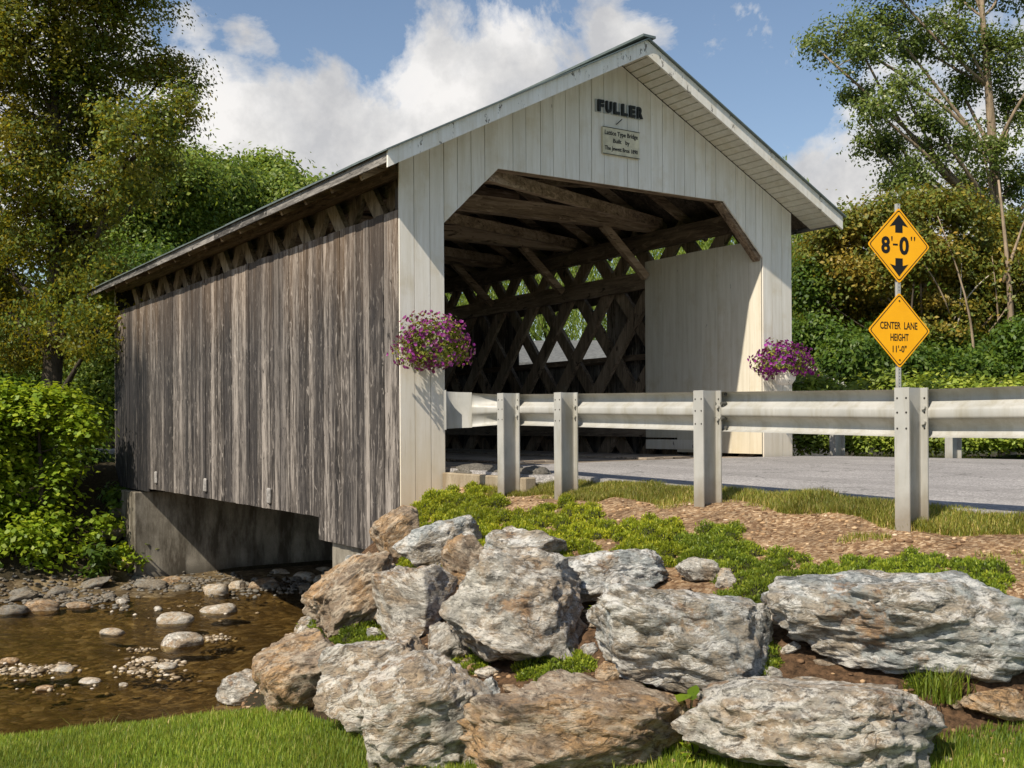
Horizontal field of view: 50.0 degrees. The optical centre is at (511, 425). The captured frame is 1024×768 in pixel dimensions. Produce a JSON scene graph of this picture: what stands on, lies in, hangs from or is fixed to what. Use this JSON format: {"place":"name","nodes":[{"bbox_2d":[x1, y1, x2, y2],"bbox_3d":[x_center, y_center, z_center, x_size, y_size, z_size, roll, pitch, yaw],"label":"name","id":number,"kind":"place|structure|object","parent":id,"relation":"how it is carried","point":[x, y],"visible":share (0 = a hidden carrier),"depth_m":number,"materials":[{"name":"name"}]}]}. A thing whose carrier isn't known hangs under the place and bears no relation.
{"place":"outdoors","nodes":[
{"label":"outdoors","id":0,"kind":"place"},
{"bbox_2d":[0,563,332,734],"bbox_3d":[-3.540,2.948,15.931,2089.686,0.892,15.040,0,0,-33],"label":"stream bed","id":1,"kind":"object","parent":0,"point":[68,635],"visible":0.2,"depth_m":16.45,"materials":[{"name":"liquid"}]},
{"bbox_2d":[0,657,19,665],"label":"stream stone","id":2,"kind":"object","parent":1,"relation":"on","point":[11,661],"visible":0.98,"depth_m":14.48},
{"bbox_2d":[0,604,28,617],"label":"stream stone","id":3,"kind":"object","parent":1,"relation":"on","point":[10,611],"visible":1,"depth_m":18.32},
{"bbox_2d":[8,590,38,601],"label":"boulder","id":4,"kind":"object","parent":1,"relation":"on","point":[27,595],"visible":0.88,"depth_m":19.76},
{"bbox_2d":[24,599,59,615],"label":"stream stone","id":5,"kind":"object","parent":1,"relation":"on","point":[44,607],"visible":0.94,"depth_m":18.63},
{"bbox_2d":[47,585,73,594],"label":"boulder","id":6,"kind":"object","parent":1,"relation":"on","point":[57,590],"visible":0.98,"depth_m":20.27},
{"bbox_2d":[54,665,73,674],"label":"stream stone","id":7,"kind":"object","parent":1,"relation":"on","point":[61,669],"visible":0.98,"depth_m":13.99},
{"bbox_2d":[66,601,92,609],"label":"stream stone","id":8,"kind":"object","parent":1,"relation":"on","point":[76,605],"visible":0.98,"depth_m":18.94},
{"bbox_2d":[78,677,100,684],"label":"stream stone","id":9,"kind":"object","parent":1,"relation":"on","point":[89,680],"visible":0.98,"depth_m":13.37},
{"bbox_2d":[81,576,111,588],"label":"boulder","id":10,"kind":"object","parent":1,"relation":"on","point":[93,583],"visible":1,"depth_m":20.68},
{"bbox_2d":[0,598,259,696],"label":"gravel","id":11,"kind":"structure","parent":1,"relation":"on","point":[133,670],"depth_m":14.08,"materials":[{"name":"gravel"}]},
{"bbox_2d":[152,662,177,670],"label":"stream stone","id":12,"kind":"object","parent":11,"relation":"on","point":[166,666],"visible":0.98,"depth_m":14.13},
{"bbox_2d":[0,551,326,610],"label":"gravel","id":13,"kind":"structure","parent":1,"relation":"on","point":[97,599],"depth_m":20.52,"materials":[{"name":"gravel"}]},
{"bbox_2d":[133,579,168,588],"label":"boulder","id":14,"kind":"object","parent":13,"relation":"on","point":[149,583],"visible":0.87,"depth_m":20.77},
{"bbox_2d":[203,584,228,598],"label":"stream stone","id":15,"kind":"object","parent":1,"relation":"on","point":[215,590],"visible":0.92,"depth_m":20.31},
{"bbox_2d":[215,669,256,706],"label":"boulder","id":16,"kind":"object","parent":1,"relation":"on","point":[235,689],"visible":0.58,"depth_m":12.28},
{"bbox_2d":[229,580,244,589],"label":"stream stone","id":17,"kind":"object","parent":1,"relation":"on","point":[237,585],"visible":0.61,"depth_m":21.09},
{"bbox_2d":[249,577,277,589],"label":"cobble","id":18,"kind":"object","parent":1,"relation":"on","point":[257,583],"visible":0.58,"depth_m":21.12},
{"bbox_2d":[293,571,315,582],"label":"stream stone","id":19,"kind":"object","parent":1,"relation":"on","point":[307,576],"visible":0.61,"depth_m":22.07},
{"bbox_2d":[0,447,1023,766],"bbox_3d":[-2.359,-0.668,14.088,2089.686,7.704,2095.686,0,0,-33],"label":"ground","id":20,"kind":"structure","parent":0,"point":[1002,545],"depth_m":7.21,"materials":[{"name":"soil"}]},
{"bbox_2d":[0,216,75,414],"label":"woodland tree","id":21,"kind":"object","parent":20,"relation":"on","point":[22,379],"visible":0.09,"depth_m":31.71,"materials":[{"name":"green plant"}]},
{"bbox_2d":[5,412,114,489],"bbox_3d":[-10.372,1.580,24.143,3.250,4.091,3.669,0,0,38],"label":"dense thicket","id":22,"kind":"object","parent":20,"relation":"on","point":[97,458],"visible":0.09,"depth_m":23.93,"materials":[{"name":"green plant"}]},
{"bbox_2d":[0,377,125,576],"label":"vine bush","id":23,"kind":"object","parent":20,"relation":"on","point":[32,423],"visible":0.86,"depth_m":21.36,"materials":[{"name":"green plant"}]},
{"bbox_2d":[28,297,114,448],"bbox_3d":[-11.167,-1.471,30.784,4.477,5.174,4.436,0,0,38],"label":"woodland tree","id":24,"kind":"object","parent":20,"relation":"on","point":[95,379],"visible":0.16,"depth_m":29.63,"materials":[{"name":"green plant"}]},
{"bbox_2d":[70,541,129,578],"bbox_3d":[-8.044,2.633,21.308,1.110,0.786,0.953,0,0,15],"label":"bank plant","id":25,"kind":"object","parent":20,"relation":"on","point":[97,558],"visible":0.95,"depth_m":21.14,"materials":[{"name":"green plant"}]},
{"bbox_2d":[35,229,178,370],"bbox_3d":[-11.306,-2.606,32.774,6.150,7.097,5.775,0,0,-33],"label":"woodland tree","id":26,"kind":"object","parent":20,"relation":"on","point":[143,256],"visible":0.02,"depth_m":32.37,"materials":[{"name":"green plant"}]},
{"bbox_2d":[0,0,222,469],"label":"maple tree","id":27,"kind":"object","parent":20,"relation":"on","point":[58,235],"visible":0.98,"depth_m":23.43,"materials":[{"name":"green plant"}]},
{"bbox_2d":[95,481,130,513],"bbox_3d":[-8.206,1.518,22.907,1.037,0.780,1.104,0,0,-33],"label":"bank plant","id":28,"kind":"object","parent":20,"relation":"on","point":[112,495],"visible":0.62,"depth_m":22.61,"materials":[{"name":"green plant"}]},
{"bbox_2d":[100,526,125,542],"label":"boulder","id":29,"kind":"object","parent":20,"relation":"on","point":[116,533],"visible":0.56,"depth_m":22.21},
{"bbox_2d":[111,540,152,572],"bbox_3d":[-7.677,2.652,22.097,1.053,0.854,1.148,0,0,-33],"label":"bank plant","id":30,"kind":"object","parent":20,"relation":"on","point":[122,547],"visible":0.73,"depth_m":21.79,"materials":[{"name":"green plant"}]},
{"bbox_2d":[84,138,245,259],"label":"woodland tree","id":31,"kind":"object","parent":20,"relation":"on","point":[188,224],"visible":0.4,"depth_m":41.33,"materials":[{"name":"green plant"}]},
{"bbox_2d":[137,126,280,230],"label":"woodland tree","id":32,"kind":"object","parent":20,"relation":"on","point":[246,179],"visible":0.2,"depth_m":44.54,"materials":[{"name":"green plant"}]},
{"bbox_2d":[116,489,331,576],"bbox_3d":[-5.300,2.409,24.427,6.546,2.200,2.050,0,0,-33],"label":"abutment","id":33,"kind":"object","parent":20,"relation":"on","point":[178,533],"visible":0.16,"depth_m":22.59,"materials":[{"name":"concrete"}]},
{"bbox_2d":[225,141,333,211],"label":"woodland tree","id":34,"kind":"object","parent":20,"relation":"on","point":[288,177],"visible":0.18,"depth_m":47.86,"materials":[{"name":"green plant"}]},
{"bbox_2d":[251,628,334,712],"bbox_3d":[-1.219,1.511,6.565,0.623,0.557,0.588,-15,0,0],"label":"boulder","id":35,"kind":"object","parent":20,"relation":"on","point":[286,672],"visible":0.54,"depth_m":6.37,"materials":[{"name":"stone"}]},
{"bbox_2d":[294,616,311,632],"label":"boulder","id":36,"kind":"object","parent":20,"relation":"on","point":[304,622],"visible":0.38,"depth_m":8.96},
{"bbox_2d":[300,551,395,637],"bbox_3d":[-1.129,1.229,7.861,0.806,0.530,0.641,-29,0,0],"label":"boulder","id":37,"kind":"object","parent":20,"relation":"on","point":[335,599],"visible":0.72,"depth_m":7.66,"materials":[{"name":"stone"}]},
{"bbox_2d":[332,542,364,566],"bbox_3d":[0.784,2.148,15.114,6.236,2.650,1.800,0,0,-33],"label":"abutment","id":38,"kind":"object","parent":20,"relation":"on","point":[340,552],"depth_m":13.91,"materials":[{"name":"concrete"}]},
{"bbox_2d":[86,33,846,548],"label":"covered bridge","id":39,"kind":"structure","parent":38,"relation":"on","point":[256,367],"depth_m":15.75,"materials":[{"name":"grey wood"}]},
{"bbox_2d":[386,309,475,373],"bbox_3d":[-0.861,-0.949,12.288,1.034,0.726,0.799,0,0,-33],"label":"flower basket","id":40,"kind":"object","parent":39,"relation":"attached to","point":[441,353],"visible":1,"depth_m":12.12,"materials":[{"name":"plant"}]},
{"bbox_2d":[595,99,642,124],"bbox_3d":[1.382,-3.999,14.117,0.761,0.284,0.051,0,0,-33],"label":"name sign","id":41,"kind":"object","parent":39,"relation":"attached to","point":[609,107],"visible":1,"depth_m":14.10,"materials":[{"name":"wood"}]},
{"bbox_2d":[601,126,639,159],"bbox_3d":[1.399,-3.631,14.136,0.605,0.350,0.036,0,0,-33],"label":"plaque","id":42,"kind":"object","parent":39,"relation":"attached to","point":[619,142],"visible":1,"depth_m":14.11,"materials":[{"name":"beige paint"}]},
{"bbox_2d":[747,337,822,384],"bbox_3d":[3.930,-0.894,15.416,1.400,0.676,0.778,0,0,-33],"label":"flower basket","id":43,"kind":"object","parent":39,"relation":"attached to","point":[788,373],"visible":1,"depth_m":15.15,"materials":[{"name":"plant"}]},
{"bbox_2d":[328,620,386,644],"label":"sedum","id":44,"kind":"object","parent":20,"relation":"on","point":[351,634],"visible":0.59,"depth_m":7.50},
{"bbox_2d":[312,634,428,736],"bbox_3d":[-0.746,1.410,5.918,0.622,0.518,0.590,0,0,10],"label":"boulder","id":45,"kind":"object","parent":20,"relation":"on","point":[345,669],"visible":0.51,"depth_m":5.82,"materials":[{"name":"stone"}]},
{"bbox_2d":[369,505,418,562],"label":"boulder","id":46,"kind":"object","parent":20,"relation":"on","point":[389,530],"visible":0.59,"depth_m":9.61,"materials":[{"name":"stone"}]},
{"bbox_2d":[371,564,458,638],"bbox_3d":[-0.646,1.201,7.453,0.473,0.556,0.543,0,0,36],"label":"boulder","id":47,"kind":"object","parent":20,"relation":"on","point":[408,600],"visible":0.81,"depth_m":7.26,"materials":[{"name":"stone"}]},
{"bbox_2d":[395,557,441,567],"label":"sedum","id":48,"kind":"object","parent":20,"relation":"on","point":[404,561],"visible":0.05,"depth_m":9.36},
{"bbox_2d":[392,515,481,566],"bbox_3d":[-0.602,1.011,9.022,0.737,0.460,0.597,-15,0,0],"label":"boulder","id":49,"kind":"object","parent":20,"relation":"on","point":[421,546],"visible":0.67,"depth_m":8.78,"materials":[{"name":"stone"}]},
{"bbox_2d":[428,621,471,659],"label":"boulder","id":50,"kind":"object","parent":20,"relation":"on","point":[443,639],"visible":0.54,"depth_m":6.25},
{"bbox_2d":[410,480,512,527],"bbox_3d":[-0.698,0.819,12.149,0.942,0.464,5.602,0,0,-10],"label":"sedum","id":51,"kind":"object","parent":20,"relation":"on","point":[447,503],"visible":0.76,"depth_m":11.09,"materials":[{"name":"plant"}]},
{"bbox_2d":[440,533,483,584],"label":"boulder","id":52,"kind":"object","parent":20,"relation":"on","point":[460,552],"visible":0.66,"depth_m":7.92,"materials":[{"name":"stone"}]},
{"bbox_2d":[452,649,490,674],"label":"sedum","id":53,"kind":"object","parent":20,"relation":"on","point":[477,661],"visible":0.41,"depth_m":6.11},
{"bbox_2d":[453,463,492,473],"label":"rock","id":54,"kind":"object","parent":20,"relation":"on","point":[465,468],"visible":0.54,"depth_m":12.41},
{"bbox_2d":[464,506,501,546],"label":"sedum","id":55,"kind":"object","parent":20,"relation":"on","point":[485,528],"visible":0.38,"depth_m":9.56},
{"bbox_2d":[474,666,501,678],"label":"filler stone","id":56,"kind":"object","parent":20,"relation":"on","point":[485,672],"visible":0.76,"depth_m":5.95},
{"bbox_2d":[443,472,535,491],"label":"curb","id":57,"kind":"structure","parent":20,"relation":"on","point":[464,479],"depth_m":12.05,"materials":[{"name":"beige concrete"}]},
{"bbox_2d":[483,677,499,693],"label":"boulder","id":58,"kind":"object","parent":20,"relation":"on","point":[491,683],"visible":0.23,"depth_m":5.75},
{"bbox_2d":[439,546,587,662],"bbox_3d":[0.032,1.048,6.116,0.746,0.732,0.815,0,0,32],"label":"boulder","id":59,"kind":"object","parent":20,"relation":"on","point":[520,604],"visible":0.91,"depth_m":5.92,"materials":[{"name":"stone"}]},
{"bbox_2d":[484,525,566,552],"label":"boulder","id":60,"kind":"object","parent":20,"relation":"on","point":[511,537],"visible":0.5,"depth_m":7.74,"materials":[{"name":"stone"}]},
{"bbox_2d":[520,465,551,474],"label":"rock","id":61,"kind":"object","parent":20,"relation":"on","point":[534,470],"visible":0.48,"depth_m":11.51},
{"bbox_2d":[510,648,597,681],"bbox_3d":[0.209,1.287,5.902,0.455,0.243,0.639,0,0,-33],"label":"sedum","id":62,"kind":"object","parent":20,"relation":"on","point":[579,661],"visible":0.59,"depth_m":5.81,"materials":[{"name":"plant"}]},
{"bbox_2d":[445,248,664,340],"bbox_3d":[1.348,-3.172,36.039,11.091,9.833,11.189,0,0,-33],"label":"willow tree","id":63,"kind":"object","parent":20,"relation":"on","point":[542,326],"visible":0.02,"depth_m":32.69,"materials":[{"name":"green plant"}]},
{"bbox_2d":[499,492,617,556],"bbox_3d":[0.356,0.828,8.871,0.925,0.450,2.600,0,0,-1],"label":"sedum","id":64,"kind":"object","parent":20,"relation":"on","point":[570,524],"visible":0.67,"depth_m":8.85,"materials":[{"name":"plant"}]},
{"bbox_2d":[580,642,598,655],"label":"filler stone","id":65,"kind":"object","parent":20,"relation":"on","point":[590,649],"visible":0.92,"depth_m":5.92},
{"bbox_2d":[595,662,625,680],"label":"boulder","id":66,"kind":"object","parent":20,"relation":"on","point":[606,671],"visible":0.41,"depth_m":5.46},
{"bbox_2d":[568,548,667,602],"bbox_3d":[0.562,0.900,6.691,0.811,0.292,0.612,-3,0,0],"label":"boulder","id":67,"kind":"object","parent":20,"relation":"on","point":[600,571],"visible":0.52,"depth_m":6.54,"materials":[{"name":"stone"}]},
{"bbox_2d":[604,512,685,567],"bbox_3d":[0.963,0.821,7.814,0.624,0.318,1.507,0,0,5],"label":"sedum","id":68,"kind":"object","parent":20,"relation":"on","point":[651,531],"visible":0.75,"depth_m":7.86,"materials":[{"name":"plant"}]},
{"bbox_2d":[586,583,773,700],"bbox_3d":[0.835,1.047,5.397,0.928,0.584,0.739,3,0,0],"label":"boulder","id":69,"kind":"object","parent":20,"relation":"on","point":[681,641],"visible":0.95,"depth_m":5.12,"materials":[{"name":"stone"}]},
{"bbox_2d":[519,340,845,455],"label":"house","id":70,"kind":"structure","parent":20,"relation":"on","point":[594,350],"depth_m":27.45,"materials":[{"name":"white"}]},
{"bbox_2d":[672,685,699,710],"bbox_3d":[0.770,1.286,4.999,0.188,0.156,0.238,0,0,1],"label":"broadleaf weed","id":71,"kind":"object","parent":20,"relation":"on","point":[692,692],"visible":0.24,"depth_m":4.97,"materials":[{"name":"green plant"}]},
{"bbox_2d":[675,556,720,580],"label":"boulder","id":72,"kind":"object","parent":20,"relation":"on","point":[694,568],"visible":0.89,"depth_m":6.49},
{"bbox_2d":[672,519,758,567],"bbox_3d":[1.356,0.828,7.383,0.620,0.316,1.435,0,0,4],"label":"sedum","id":73,"kind":"object","parent":20,"relation":"on","point":[717,542],"visible":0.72,"depth_m":7.38,"materials":[{"name":"plant"}]},
{"bbox_2d":[715,568,736,587],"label":"boulder","id":74,"kind":"object","parent":20,"relation":"on","point":[726,578],"visible":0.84,"depth_m":6.33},
{"bbox_2d":[444,386,1023,531],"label":"guardrail","id":75,"kind":"object","parent":20,"relation":"on","point":[912,421],"visible":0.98,"depth_m":8.72,"materials":[{"name":"metal"}]},
{"bbox_2d":[479,479,1023,536],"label":"verge grass","id":76,"kind":"structure","parent":20,"relation":"on","point":[880,511],"depth_m":8.24,"materials":[{"name":"plant"}]},
{"bbox_2d":[658,155,867,387],"bbox_3d":[7.183,-3.192,33.015,6.689,10.040,6.656,0,0,-33],"label":"willow tree","id":77,"kind":"object","parent":20,"relation":"on","point":[706,245],"visible":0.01,"depth_m":31.43,"materials":[{"name":"green plant"}]},
{"bbox_2d":[710,543,828,604],"bbox_3d":[1.512,0.903,6.454,0.696,0.319,1.662,0,0,11],"label":"sedum","id":78,"kind":"object","parent":20,"relation":"on","point":[755,577],"visible":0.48,"depth_m":6.47,"materials":[{"name":"plant"}]},
{"bbox_2d":[758,637,784,675],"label":"sedum","id":79,"kind":"object","parent":20,"relation":"on","point":[773,660],"visible":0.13,"depth_m":5.29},
{"bbox_2d":[520,493,1023,570],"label":"verge grass","id":80,"kind":"structure","parent":20,"relation":"on","point":[850,535],"depth_m":7.11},
{"bbox_2d":[764,666,781,676],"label":"filler stone","id":81,"kind":"object","parent":20,"relation":"on","point":[773,671],"visible":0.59,"depth_m":5.20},
{"bbox_2d":[780,641,800,654],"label":"filler stone","id":82,"kind":"object","parent":20,"relation":"on","point":[793,647],"visible":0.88,"depth_m":5.34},
{"bbox_2d":[813,658,834,665],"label":"filler stone","id":83,"kind":"object","parent":20,"relation":"on","point":[826,661],"visible":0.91,"depth_m":5.29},
{"bbox_2d":[808,553,906,574],"bbox_3d":[1.937,0.872,6.128,0.586,0.256,1.030,0,0,28],"label":"sedum","id":84,"kind":"object","parent":20,"relation":"on","point":[849,561],"visible":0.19,"depth_m":6.26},
{"bbox_2d":[760,569,1023,682],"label":"boulder","id":85,"kind":"object","parent":20,"relation":"on","point":[893,623],"visible":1,"depth_m":5.11,"materials":[{"name":"stone"}]},
{"bbox_2d":[830,435,961,457],"bbox_3d":[8.569,0.216,10.470,0.303,1.020,14.000,0,0,-33],"label":"guardrail","id":86,"kind":"object","parent":20,"relation":"on","point":[953,447],"visible":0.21,"depth_m":14.71,"materials":[{"name":"metal"}]},
{"bbox_2d":[868,204,929,387],"bbox_3d":[5.633,-1.241,16.005,1.079,3.970,0.042,0,0,-20],"label":"height sign","id":87,"kind":"object","parent":20,"relation":"on","point":[898,329],"visible":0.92,"depth_m":15.99,"materials":[{"name":"metal"}]},
{"bbox_2d":[790,0,1023,455],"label":"cottonwood tree","id":88,"kind":"object","parent":20,"relation":"on","point":[887,143],"visible":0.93,"depth_m":23.64,"materials":[{"name":"green plant"}]},
{"bbox_2d":[791,244,1023,385],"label":"understorey bush","id":89,"kind":"object","parent":20,"relation":"on","point":[860,350],"visible":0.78,"depth_m":19.64,"materials":[{"name":"green plant"}]},
{"bbox_2d":[791,176,1023,349],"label":"turning maple","id":90,"kind":"object","parent":20,"relation":"on","point":[863,277],"visible":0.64,"depth_m":20.51,"materials":[{"name":"plant"}]},
{"bbox_2d":[792,366,1023,390],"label":"ground cover","id":91,"kind":"object","parent":20,"relation":"on","point":[811,383],"visible":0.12,"depth_m":17.24,"materials":[{"name":"green plant"}]},
{"bbox_2d":[792,433,1023,457],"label":"ground cover","id":92,"kind":"object","parent":20,"relation":"on","point":[818,443],"visible":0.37,"depth_m":16.75,"materials":[{"name":"green plant"}]},
{"bbox_2d":[887,544,950,572],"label":"sedum","id":93,"kind":"object","parent":20,"relation":"on","point":[915,561],"visible":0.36,"depth_m":6.18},
{"bbox_2d":[899,671,939,694],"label":"sedum","id":94,"kind":"object","parent":20,"relation":"on","point":[910,684],"visible":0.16,"depth_m":5.12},
{"bbox_2d":[901,663,980,704],"bbox_3d":[1.973,1.164,5.004,0.337,0.184,0.351,0,0,-17],"label":"grass tuft","id":95,"kind":"object","parent":20,"relation":"on","point":[945,691],"visible":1,"depth_m":5.00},
{"bbox_2d":[922,216,974,346],"bbox_3d":[7.810,-1.849,20.097,1.202,3.964,0.243,0,0,10],"label":"bare stem","id":96,"kind":"object","parent":20,"relation":"on","point":[971,328],"visible":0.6,"depth_m":19.94,"materials":[{"name":"beige plant"}]},
{"bbox_2d":[947,555,1019,594],"bbox_3d":[2.530,0.847,5.958,0.410,0.272,0.743,0,0,29],"label":"sedum","id":97,"kind":"object","parent":20,"relation":"on","point":[992,572],"visible":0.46,"depth_m":5.98,"materials":[{"name":"plant"}]},
{"bbox_2d":[959,688,1023,720],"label":"boulder","id":98,"kind":"object","parent":20,"relation":"on","point":[1007,704],"visible":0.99,"depth_m":4.87,"materials":[{"name":"stone"}]},
{"bbox_2d":[988,257,1023,331],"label":"bare stem","id":99,"kind":"object","parent":20,"relation":"on","point":[998,317],"visible":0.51,"depth_m":20.43,"materials":[{"name":"beige plant"}]},
{"bbox_2d":[997,180,1023,326],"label":"bare stem","id":100,"kind":"object","parent":20,"relation":"on","point":[1010,312],"visible":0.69,"depth_m":20.20,"materials":[{"name":"beige plant"}]},
{"bbox_2d":[0,0,1023,340],"label":"sky","id":101,"kind":"structure","parent":0,"point":[344,83],"materials":[{"name":"blue"}]},
{"bbox_2d":[0,702,1023,767],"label":"lawn","id":102,"kind":"structure","parent":0,"point":[935,753],"depth_m":5.37,"materials":[{"name":"plant"}]},
{"bbox_2d":[357,649,492,767],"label":"boulder","id":103,"kind":"object","parent":102,"relation":"on","point":[413,702],"visible":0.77,"depth_m":5.04,"materials":[{"name":"stone"}]},
{"bbox_2d":[457,669,688,767],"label":"boulder","id":104,"kind":"object","parent":102,"relation":"on","point":[560,718],"visible":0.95,"depth_m":4.69,"materials":[{"name":"stone"}]},
{"bbox_2d":[679,742,704,761],"bbox_3d":[0.790,1.399,4.757,0.138,0.112,0.151,0,0,34],"label":"broadleaf weed","id":105,"kind":"object","parent":102,"relation":"on","point":[693,747],"visible":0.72,"depth_m":4.76,"materials":[{"name":"green plant"}]},
{"bbox_2d":[670,676,947,767],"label":"boulder","id":106,"kind":"object","parent":102,"relation":"on","point":[804,722],"visible":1,"depth_m":4.41,"materials":[{"name":"stone"}]},
{"bbox_2d":[450,456,1023,515],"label":"road","id":107,"kind":"structure","parent":0,"point":[988,485],"depth_m":10.89,"materials":[{"name":"asphalt"}]},
{"bbox_2d":[856,453,998,458],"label":"verge grass","id":108,"kind":"structure","parent":0,"point":[930,456],"depth_m":15.95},
{"label":"stream water","id":109,"kind":"structure","parent":0,"visible":0},
{"bbox_2d":[99,628,124,637],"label":"stream stone","id":110,"kind":"object","parent":109,"relation":"in","point":[112,632],"visible":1,"depth_m":16.45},
{"bbox_2d":[156,612,194,628],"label":"stream stone","id":111,"kind":"object","parent":109,"relation":"in","point":[173,620],"visible":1,"depth_m":17.36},
{"bbox_2d":[160,632,203,653],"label":"stream stone","id":112,"kind":"object","parent":109,"relation":"in","point":[180,642],"visible":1,"depth_m":15.55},
{"bbox_2d":[199,603,237,617],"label":"stream stone","id":113,"kind":"object","parent":109,"relation":"in","point":[217,611],"visible":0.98,"depth_m":18.32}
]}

